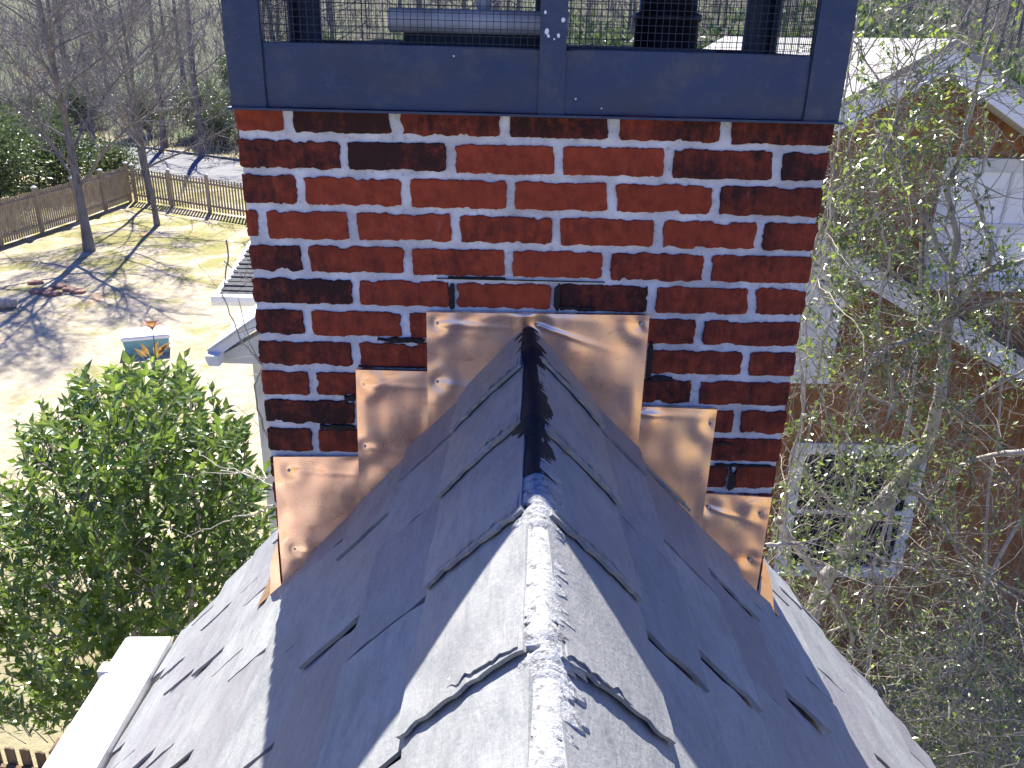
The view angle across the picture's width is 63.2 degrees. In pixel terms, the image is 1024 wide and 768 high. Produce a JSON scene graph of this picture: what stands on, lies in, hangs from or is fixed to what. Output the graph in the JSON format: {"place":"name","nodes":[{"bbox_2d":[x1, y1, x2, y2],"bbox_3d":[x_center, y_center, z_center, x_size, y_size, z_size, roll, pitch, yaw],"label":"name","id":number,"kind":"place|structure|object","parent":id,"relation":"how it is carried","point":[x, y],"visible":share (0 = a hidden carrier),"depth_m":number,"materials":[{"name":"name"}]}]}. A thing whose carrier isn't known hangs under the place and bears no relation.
{"place":"outdoors","nodes":[
{"label":"outdoors","id":0,"kind":"place"},
{"bbox_2d":[61,140,243,186],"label":"street","id":1,"kind":"structure","parent":0,"point":[215,169],"depth_m":47.34,"materials":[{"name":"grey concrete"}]},
{"bbox_2d":[83,138,238,160],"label":"kerb","id":2,"kind":"structure","parent":1,"relation":"on","point":[212,156],"depth_m":51.80,"materials":[{"name":"concrete"}]},
{"bbox_2d":[210,241,256,330],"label":"white wing","id":3,"kind":"structure","parent":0,"point":[238,285],"depth_m":10.87,"materials":[{"name":"white wood"}]},
{"bbox_2d":[42,0,935,767],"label":"house","id":4,"kind":"structure","parent":0,"point":[526,384],"depth_m":1.66,"materials":[{"name":"brick"}]},
{"bbox_2d":[205,304,277,534],"bbox_3d":[-1.060,1.088,8.818,3.611,5.894,1.140,1,23,0],"label":"white bay","id":5,"kind":"object","parent":4,"relation":"attached to","point":[225,347],"visible":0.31,"depth_m":7.83,"materials":[{"name":"paint"}]},
{"bbox_2d":[221,0,858,124],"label":"chimney cap","id":6,"kind":"object","parent":4,"relation":"on","point":[305,66],"visible":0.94,"depth_m":1.56,"materials":[{"name":"blue metal"}]},
{"bbox_2d":[0,0,1023,767],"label":"ground","id":7,"kind":"structure","parent":0,"point":[136,268],"depth_m":24.53,"materials":[{"name":"beige plant"}]},
{"bbox_2d":[0,297,16,307],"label":"cut log","id":8,"kind":"object","parent":7,"relation":"on","point":[5,302],"visible":1,"depth_m":23.11,"materials":[{"name":"grey wood"}]},
{"bbox_2d":[0,0,16,21],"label":"bare tree","id":9,"kind":"object","parent":7,"relation":"on","point":[8,10],"visible":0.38,"depth_m":111.50,"materials":[{"name":"grey plant"}]},
{"bbox_2d":[0,0,30,49],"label":"bare tree","id":10,"kind":"object","parent":7,"relation":"on","point":[8,22],"visible":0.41,"depth_m":61.20,"materials":[{"name":"grey plant"}]},
{"bbox_2d":[0,88,35,185],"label":"evergreen shrub","id":11,"kind":"object","parent":7,"relation":"on","point":[12,118],"visible":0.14,"depth_m":36.85,"materials":[{"name":"green plant"}]},
{"bbox_2d":[0,114,53,209],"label":"evergreen shrub","id":12,"kind":"object","parent":7,"relation":"on","point":[8,142],"visible":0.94,"depth_m":33.66,"materials":[{"name":"green plant"}]},
{"bbox_2d":[0,737,61,767],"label":"picket fence","id":13,"kind":"object","parent":7,"relation":"on","point":[26,758],"visible":0.5,"depth_m":7.68,"materials":[{"name":"brown wood"}]},
{"bbox_2d":[6,1,58,82],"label":"bare tree","id":14,"kind":"object","parent":7,"relation":"on","point":[35,37],"visible":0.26,"depth_m":79.81,"materials":[{"name":"grey plant"}]},
{"bbox_2d":[15,93,52,115],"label":"evergreen shrub","id":15,"kind":"object","parent":7,"relation":"on","point":[37,104],"visible":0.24,"depth_m":65.03,"materials":[{"name":"green plant"}]},
{"bbox_2d":[27,280,43,284],"bbox_3d":[-14.586,-3.122,25.501,0.479,0.090,0.291,1,23,0],"label":"flat stone","id":16,"kind":"object","parent":7,"relation":"on","point":[33,282],"visible":1,"depth_m":25.42,"materials":[{"name":"brown stone"}]},
{"bbox_2d":[12,0,67,38],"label":"bare tree","id":17,"kind":"object","parent":7,"relation":"on","point":[37,14],"visible":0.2,"depth_m":102.81,"materials":[{"name":"grey plant"}]},
{"bbox_2d":[0,96,81,180],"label":"evergreen shrub","id":18,"kind":"object","parent":7,"relation":"on","point":[54,120],"visible":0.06,"depth_m":40.46,"materials":[{"name":"green plant"}]},
{"bbox_2d":[29,287,53,294],"bbox_3d":[-13.993,-2.769,24.698,0.742,0.090,0.497,1,23,0],"label":"flat stone","id":19,"kind":"object","parent":7,"relation":"on","point":[37,290],"visible":0.96,"depth_m":24.64,"materials":[{"name":"brown stone"}]},
{"bbox_2d":[4,0,95,72],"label":"bare tree","id":20,"kind":"object","parent":7,"relation":"on","point":[53,11],"visible":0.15,"depth_m":83.73,"materials":[{"name":"grey plant"}]},
{"bbox_2d":[42,291,61,296],"bbox_3d":[-13.540,-2.666,24.481,0.452,0.090,0.390,13,25,25],"label":"flat stone","id":21,"kind":"object","parent":7,"relation":"on","point":[51,293],"visible":1,"depth_m":24.39,"materials":[{"name":"brown stone"}]},
{"bbox_2d":[1,0,113,118],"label":"bare tree","id":22,"kind":"object","parent":7,"relation":"on","point":[49,11],"visible":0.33,"depth_m":53.51,"materials":[{"name":"grey plant"}]},
{"bbox_2d":[51,283,66,288],"bbox_3d":[-13.703,-2.967,25.187,0.431,0.090,0.368,1,23,0],"label":"flat stone","id":23,"kind":"object","parent":7,"relation":"on","point":[59,286],"visible":0.96,"depth_m":25.08,"materials":[{"name":"brown stone"}]},
{"bbox_2d":[0,0,119,86],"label":"bare tree","id":24,"kind":"object","parent":7,"relation":"on","point":[62,46],"visible":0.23,"depth_m":68.71,"materials":[{"name":"grey plant"}]},
{"bbox_2d":[2,119,120,203],"bbox_3d":[-20.835,-10.229,37.931,4.378,3.462,5.177,17,27,32],"label":"evergreen shrub","id":25,"kind":"object","parent":7,"relation":"on","point":[58,170],"visible":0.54,"depth_m":37.81,"materials":[{"name":"green plant"}]},
{"bbox_2d":[0,161,132,246],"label":"picket fence","id":26,"kind":"object","parent":7,"relation":"on","point":[100,192],"visible":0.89,"depth_m":32.54,"materials":[{"name":"brown wood"}]},
{"bbox_2d":[52,92,82,119],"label":"evergreen shrub","id":27,"kind":"object","parent":7,"relation":"on","point":[68,107],"visible":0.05,"depth_m":63.86,"materials":[{"name":"green plant"}]},
{"bbox_2d":[62,287,75,291],"bbox_3d":[-13.266,-2.838,24.907,0.380,0.090,0.288,1,23,0],"label":"flat stone","id":28,"kind":"object","parent":7,"relation":"on","point":[65,289],"visible":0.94,"depth_m":24.81,"materials":[{"name":"brown stone"}]},
{"bbox_2d":[69,288,85,293],"bbox_3d":[-12.920,-2.766,24.755,0.483,0.090,0.369,1,23,0],"label":"flat stone","id":29,"kind":"object","parent":7,"relation":"on","point":[77,291],"visible":1,"depth_m":24.65,"materials":[{"name":"brown stone"}]},
{"bbox_2d":[27,0,130,144],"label":"bare tree","id":30,"kind":"object","parent":7,"relation":"on","point":[91,127],"visible":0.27,"depth_m":53.33,"materials":[{"name":"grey plant"}]},
{"bbox_2d":[50,75,112,126],"bbox_3d":[-31.709,-20.789,61.320,4.104,3.664,3.258,2,23,1],"label":"evergreen shrub","id":31,"kind":"object","parent":7,"relation":"on","point":[76,104],"visible":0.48,"depth_m":60.93,"materials":[{"name":"green plant"}]},
{"bbox_2d":[46,0,141,93],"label":"bare tree","id":32,"kind":"object","parent":7,"relation":"on","point":[92,42],"visible":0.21,"depth_m":69.71,"materials":[{"name":"grey plant"}]},
{"bbox_2d":[0,0,202,251],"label":"bare tree","id":33,"kind":"object","parent":7,"relation":"on","point":[88,244],"visible":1,"depth_m":27.31,"materials":[{"name":"grey plant"}]},
{"bbox_2d":[91,0,127,40],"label":"bare tree","id":34,"kind":"object","parent":7,"relation":"on","point":[101,11],"visible":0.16,"depth_m":104.47,"materials":[{"name":"grey plant"}]},
{"bbox_2d":[79,139,149,186],"bbox_3d":[-19.631,-10.826,40.703,3.046,2.408,3.601,9,24,17],"label":"evergreen shrub","id":35,"kind":"object","parent":7,"relation":"on","point":[127,154],"visible":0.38,"depth_m":40.16,"materials":[{"name":"green plant"}]},
{"bbox_2d":[4,0,229,203],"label":"bare tree","id":36,"kind":"object","parent":7,"relation":"on","point":[135,125],"visible":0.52,"depth_m":35.57,"materials":[{"name":"grey plant"}]},
{"bbox_2d":[3,0,239,225],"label":"bare tree","id":37,"kind":"object","parent":7,"relation":"on","point":[155,215],"visible":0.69,"depth_m":31.16,"materials":[{"name":"grey plant"}]},
{"bbox_2d":[0,320,277,743],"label":"laurel bush","id":38,"kind":"object","parent":7,"relation":"on","point":[178,566],"visible":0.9,"depth_m":5.21,"materials":[{"name":"green plant"}]},
{"bbox_2d":[111,83,167,133],"bbox_3d":[-25.731,-19.086,57.385,3.330,3.744,4.193,2,23,2],"label":"evergreen shrub","id":39,"kind":"object","parent":7,"relation":"on","point":[145,114],"visible":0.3,"depth_m":57.34,"materials":[{"name":"green plant"}]},
{"bbox_2d":[120,325,170,355],"bbox_3d":[-8.979,-1.073,20.471,1.102,0.475,0.763,-7,24,-19],"label":"toy box","id":40,"kind":"object","parent":7,"relation":"on","point":[131,339],"visible":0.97,"depth_m":20.19,"materials":[{"name":"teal plastic"}]},
{"bbox_2d":[73,0,217,147],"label":"bare tree","id":41,"kind":"object","parent":7,"relation":"on","point":[162,135],"visible":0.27,"depth_m":52.26,"materials":[{"name":"grey plant"}]},
{"bbox_2d":[135,0,169,34],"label":"bare tree","id":42,"kind":"object","parent":7,"relation":"on","point":[161,17],"visible":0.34,"depth_m":103.87,"materials":[{"name":"grey plant"}]},
{"bbox_2d":[107,0,234,153],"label":"bare tree","id":43,"kind":"object","parent":7,"relation":"on","point":[200,128],"visible":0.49,"depth_m":50.39,"materials":[{"name":"grey plant"}]},
{"bbox_2d":[135,0,221,82],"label":"bare tree","id":44,"kind":"object","parent":7,"relation":"on","point":[181,71],"visible":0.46,"depth_m":74.01,"materials":[{"name":"grey plant"}]},
{"bbox_2d":[128,163,246,216],"bbox_3d":[-10.010,-7.478,34.083,16.153,1.680,0.231,13,25,25],"label":"picket fence","id":45,"kind":"object","parent":7,"relation":"on","point":[170,199],"visible":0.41,"depth_m":36.00,"materials":[{"name":"brown wood"}]},
{"bbox_2d":[165,73,228,130],"bbox_3d":[-21.352,-19.013,56.454,4.476,3.996,3.554,20,29,37],"label":"evergreen shrub","id":46,"kind":"object","parent":7,"relation":"on","point":[177,98],"visible":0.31,"depth_m":55.87,"materials":[{"name":"green plant"}]},
{"bbox_2d":[192,0,225,51],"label":"bare tree","id":47,"kind":"object","parent":7,"relation":"on","point":[223,38],"visible":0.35,"depth_m":85.06,"materials":[{"name":"grey plant"}]},
{"bbox_2d":[184,101,239,142],"bbox_3d":[-19.163,-17.148,54.441,4.078,2.726,3.448,-15,28,-33],"label":"evergreen shrub","id":48,"kind":"object","parent":7,"relation":"on","point":[221,121],"visible":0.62,"depth_m":53.72,"materials":[{"name":"green plant"}]},
{"bbox_2d":[161,448,274,540],"bbox_3d":[-1.394,2.753,4.843,0.235,5.892,1.887,-15,28,-34],"label":"pale vine","id":49,"kind":"object","parent":7,"relation":"on","point":[266,478],"visible":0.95,"depth_m":3.77,"materials":[{"name":"beige plant"}]},
{"bbox_2d":[216,51,226,71],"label":"evergreen shrub","id":50,"kind":"object","parent":7,"relation":"on","point":[221,59],"visible":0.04,"depth_m":73.95,"materials":[{"name":"green plant"}]},
{"bbox_2d":[215,57,228,87],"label":"evergreen shrub","id":51,"kind":"object","parent":7,"relation":"on","point":[224,69],"visible":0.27,"depth_m":69.39,"materials":[{"name":"green plant"}]},
{"bbox_2d":[217,90,233,114],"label":"evergreen shrub","id":52,"kind":"object","parent":7,"relation":"on","point":[226,100],"visible":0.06,"depth_m":60.91,"materials":[{"name":"green plant"}]},
{"bbox_2d":[184,240,267,440],"bbox_3d":[-2.023,1.793,6.871,0.566,6.061,0.610,10,24,20],"label":"bare sapling","id":53,"kind":"object","parent":7,"relation":"on","point":[255,355],"visible":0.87,"depth_m":5.99,"materials":[{"name":"beige plant"}]},
{"bbox_2d":[204,0,285,56],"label":"bare tree","id":54,"kind":"object","parent":7,"relation":"on","point":[262,22],"visible":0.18,"depth_m":55.04,"materials":[{"name":"grey plant"}]},
{"bbox_2d":[217,2,288,41],"bbox_3d":[-15.819,-24.870,57.805,7.321,13.177,7.113,13,25,26],"label":"bare tree","id":55,"kind":"object","parent":7,"relation":"on","point":[263,24],"visible":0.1,"depth_m":56.77,"materials":[{"name":"grey plant"}]},
{"bbox_2d":[261,0,285,38],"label":"bare tree","id":56,"kind":"object","parent":7,"relation":"on","point":[277,19],"visible":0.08,"depth_m":69.69,"materials":[{"name":"grey plant"}]},
{"bbox_2d":[264,0,376,40],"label":"bare tree","id":57,"kind":"object","parent":7,"relation":"on","point":[342,18],"visible":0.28,"depth_m":65.76,"materials":[{"name":"grey plant"}]},
{"bbox_2d":[267,0,387,40],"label":"bare tree","id":58,"kind":"object","parent":7,"relation":"on","point":[332,12],"visible":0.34,"depth_m":63.79,"materials":[{"name":"grey plant"}]},
{"bbox_2d":[339,0,372,22],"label":"bare tree","id":59,"kind":"object","parent":7,"relation":"on","point":[364,6],"visible":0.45,"depth_m":105.03,"materials":[{"name":"grey plant"}]},
{"bbox_2d":[377,0,401,7],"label":"bare tree","id":60,"kind":"object","parent":7,"relation":"on","point":[400,2],"visible":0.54,"depth_m":104.36,"materials":[{"name":"grey plant"}]},
{"bbox_2d":[392,32,402,39],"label":"evergreen shrub","id":61,"kind":"object","parent":7,"relation":"on","point":[399,36],"depth_m":42.43,"materials":[{"name":"green plant"}]},
{"bbox_2d":[383,0,447,12],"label":"bare tree","id":62,"kind":"object","parent":7,"relation":"on","point":[423,3],"visible":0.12,"depth_m":74.71,"materials":[{"name":"grey plant"}]},
{"bbox_2d":[405,0,475,8],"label":"bare tree","id":63,"kind":"object","parent":7,"relation":"on","point":[438,2],"visible":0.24,"depth_m":76.96,"materials":[{"name":"grey plant"}]},
{"bbox_2d":[433,0,534,10],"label":"bare tree","id":64,"kind":"object","parent":7,"relation":"on","point":[497,4],"visible":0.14,"depth_m":58.15,"materials":[{"name":"grey plant"}]},
{"bbox_2d":[449,0,519,9],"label":"bare tree","id":65,"kind":"object","parent":7,"relation":"on","point":[464,7],"visible":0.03,"depth_m":44.05,"materials":[{"name":"grey plant"}]},
{"bbox_2d":[0,0,1023,160],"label":"undergrowth","id":66,"kind":"object","parent":7,"relation":"on","point":[172,120],"visible":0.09,"depth_m":88.34,"materials":[{"name":"green plant"}]},
{"bbox_2d":[510,0,532,10],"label":"bare tree","id":67,"kind":"object","parent":7,"relation":"on","point":[517,4],"visible":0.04,"depth_m":73.65,"materials":[{"name":"grey plant"}]},
{"bbox_2d":[568,0,600,42],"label":"bare tree","id":68,"kind":"object","parent":7,"relation":"on","point":[576,13],"visible":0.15,"depth_m":75.51,"materials":[{"name":"grey plant"}]},
{"bbox_2d":[579,0,598,36],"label":"bare tree","id":69,"kind":"object","parent":7,"relation":"on","point":[589,10],"visible":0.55,"depth_m":89.08,"materials":[{"name":"grey plant"}]},
{"bbox_2d":[567,1,633,45],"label":"evergreen shrub","id":70,"kind":"object","parent":7,"relation":"on","point":[598,34],"visible":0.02,"depth_m":40.66,"materials":[{"name":"green plant"}]},
{"bbox_2d":[580,23,631,45],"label":"evergreen shrub","id":71,"kind":"object","parent":7,"relation":"on","point":[603,36],"visible":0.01,"depth_m":69.39,"materials":[{"name":"green plant"}]},
{"bbox_2d":[584,0,632,41],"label":"bare tree","id":72,"kind":"object","parent":7,"relation":"on","point":[630,13],"visible":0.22,"depth_m":60.18,"materials":[{"name":"grey plant"}]},
{"bbox_2d":[618,0,639,35],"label":"bare tree","id":73,"kind":"object","parent":7,"relation":"on","point":[634,4],"visible":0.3,"depth_m":92.41,"materials":[{"name":"grey plant"}]},
{"bbox_2d":[614,30,729,48],"bbox_3d":[8.479,-15.466,45.000,10.278,8.127,12.154,12,25,23],"label":"evergreen shrub","id":74,"kind":"object","parent":7,"relation":"on","point":[701,47],"depth_m":44.48,"materials":[{"name":"green plant"}]},
{"bbox_2d":[697,0,733,22],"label":"bare tree","id":75,"kind":"object","parent":7,"relation":"on","point":[711,5],"visible":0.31,"depth_m":87.70,"materials":[{"name":"grey plant"}]},
{"bbox_2d":[704,0,733,28],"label":"bare tree","id":76,"kind":"object","parent":7,"relation":"on","point":[718,8],"visible":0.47,"depth_m":93.36,"materials":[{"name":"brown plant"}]},
{"bbox_2d":[782,0,801,35],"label":"bare tree","id":77,"kind":"object","parent":7,"relation":"on","point":[786,13],"visible":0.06,"depth_m":90.19,"materials":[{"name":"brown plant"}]},
{"bbox_2d":[698,0,916,47],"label":"evergreen shrub","id":78,"kind":"object","parent":7,"relation":"on","point":[865,14],"visible":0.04,"depth_m":39.00,"materials":[{"name":"green plant"}]},
{"bbox_2d":[858,0,886,27],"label":"bare tree","id":79,"kind":"object","parent":7,"relation":"on","point":[873,4],"visible":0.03,"depth_m":60.60,"materials":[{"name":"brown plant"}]},
{"bbox_2d":[857,0,901,36],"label":"bare tree","id":80,"kind":"object","parent":7,"relation":"on","point":[874,11],"visible":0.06,"depth_m":63.13,"materials":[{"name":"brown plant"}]},
{"bbox_2d":[808,0,969,38],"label":"evergreen shrub","id":81,"kind":"object","parent":7,"relation":"on","point":[945,15],"visible":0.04,"depth_m":40.44,"materials":[{"name":"green plant"}]},
{"bbox_2d":[764,0,1023,765],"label":"leaved tree","id":82,"kind":"object","parent":7,"relation":"on","point":[839,557],"visible":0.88,"depth_m":5.01,"materials":[{"name":"green plant"}]},
{"bbox_2d":[874,0,924,35],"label":"bare tree","id":83,"kind":"object","parent":7,"relation":"on","point":[897,14],"visible":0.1,"depth_m":65.28,"materials":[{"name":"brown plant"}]},
{"bbox_2d":[808,502,1023,767],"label":"vine thicket","id":84,"kind":"object","parent":7,"relation":"on","point":[931,697],"visible":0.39,"depth_m":4.62,"materials":[{"name":"green plant"}]},
{"bbox_2d":[886,0,947,25],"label":"bare tree","id":85,"kind":"object","parent":7,"relation":"on","point":[918,6],"visible":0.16,"depth_m":79.75,"materials":[{"name":"grey plant"}]},
{"bbox_2d":[877,0,965,37],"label":"bare tree","id":86,"kind":"object","parent":7,"relation":"on","point":[916,12],"visible":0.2,"depth_m":57.77,"materials":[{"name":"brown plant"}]},
{"bbox_2d":[841,539,1023,767],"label":"vine thicket","id":87,"kind":"object","parent":7,"relation":"on","point":[1014,734],"visible":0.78,"depth_m":4.34,"materials":[{"name":"green plant"}]},
{"bbox_2d":[843,506,1023,767],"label":"vine thicket","id":88,"kind":"object","parent":7,"relation":"on","point":[986,650],"visible":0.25,"depth_m":6.05,"materials":[{"name":"green plant"}]},
{"bbox_2d":[928,0,965,37],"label":"bare tree","id":89,"kind":"object","parent":7,"relation":"on","point":[948,13],"visible":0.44,"depth_m":92.72,"materials":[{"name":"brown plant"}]},
{"bbox_2d":[947,0,974,26],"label":"bare tree","id":90,"kind":"object","parent":7,"relation":"on","point":[969,12],"visible":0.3,"depth_m":105.56,"materials":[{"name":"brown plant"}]},
{"bbox_2d":[915,0,1007,49],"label":"bare tree","id":91,"kind":"object","parent":7,"relation":"on","point":[964,15],"visible":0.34,"depth_m":74.92,"materials":[{"name":"grey plant"}]},
{"bbox_2d":[958,0,981,36],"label":"bare tree","id":92,"kind":"object","parent":7,"relation":"on","point":[963,15],"visible":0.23,"depth_m":96.19,"materials":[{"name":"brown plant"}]},
{"bbox_2d":[932,0,1023,61],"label":"bare tree","id":93,"kind":"object","parent":7,"relation":"on","point":[985,18],"visible":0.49,"depth_m":60.90,"materials":[{"name":"grey plant"}]},
{"bbox_2d":[942,0,1019,38],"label":"bare tree","id":94,"kind":"object","parent":7,"relation":"on","point":[983,14],"visible":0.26,"depth_m":77.66,"materials":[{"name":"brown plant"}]},
{"bbox_2d":[957,0,1023,66],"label":"bare tree","id":95,"kind":"object","parent":7,"relation":"on","point":[1002,34],"visible":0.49,"depth_m":69.13,"materials":[{"name":"grey plant"}]},
{"bbox_2d":[965,0,1022,53],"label":"bare tree","id":96,"kind":"object","parent":7,"relation":"on","point":[997,12],"visible":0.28,"depth_m":84.13,"materials":[{"name":"grey plant"}]},
{"bbox_2d":[972,1,1023,74],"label":"bare tree","id":97,"kind":"object","parent":7,"relation":"on","point":[1018,39],"visible":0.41,"depth_m":56.66,"materials":[{"name":"grey plant"}]},
{"bbox_2d":[985,0,1023,48],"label":"bare tree","id":98,"kind":"object","parent":7,"relation":"on","point":[1014,20],"visible":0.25,"depth_m":89.09,"materials":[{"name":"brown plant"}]},
{"bbox_2d":[993,46,1023,86],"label":"evergreen shrub","id":99,"kind":"object","parent":7,"relation":"on","point":[1018,76],"visible":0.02,"depth_m":40.08,"materials":[{"name":"green plant"}]},
{"bbox_2d":[703,36,1023,686],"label":"neighbor house","id":100,"kind":"structure","parent":0,"point":[998,113],"depth_m":8.90,"materials":[{"name":"brown"}]},
{"bbox_2d":[773,442,926,577],"bbox_3d":[3.817,1.456,9.431,1.477,1.731,0.048,1,23,0],"label":"window","id":101,"kind":"structure","parent":100,"relation":"in","point":[868,480],"depth_m":9.42,"materials":[{"name":"white paint"}]},
{"bbox_2d":[922,157,1023,291],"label":"window","id":102,"kind":"structure","parent":100,"relation":"in","point":[990,175],"depth_m":8.13,"materials":[{"name":"white glass"}]}
]}

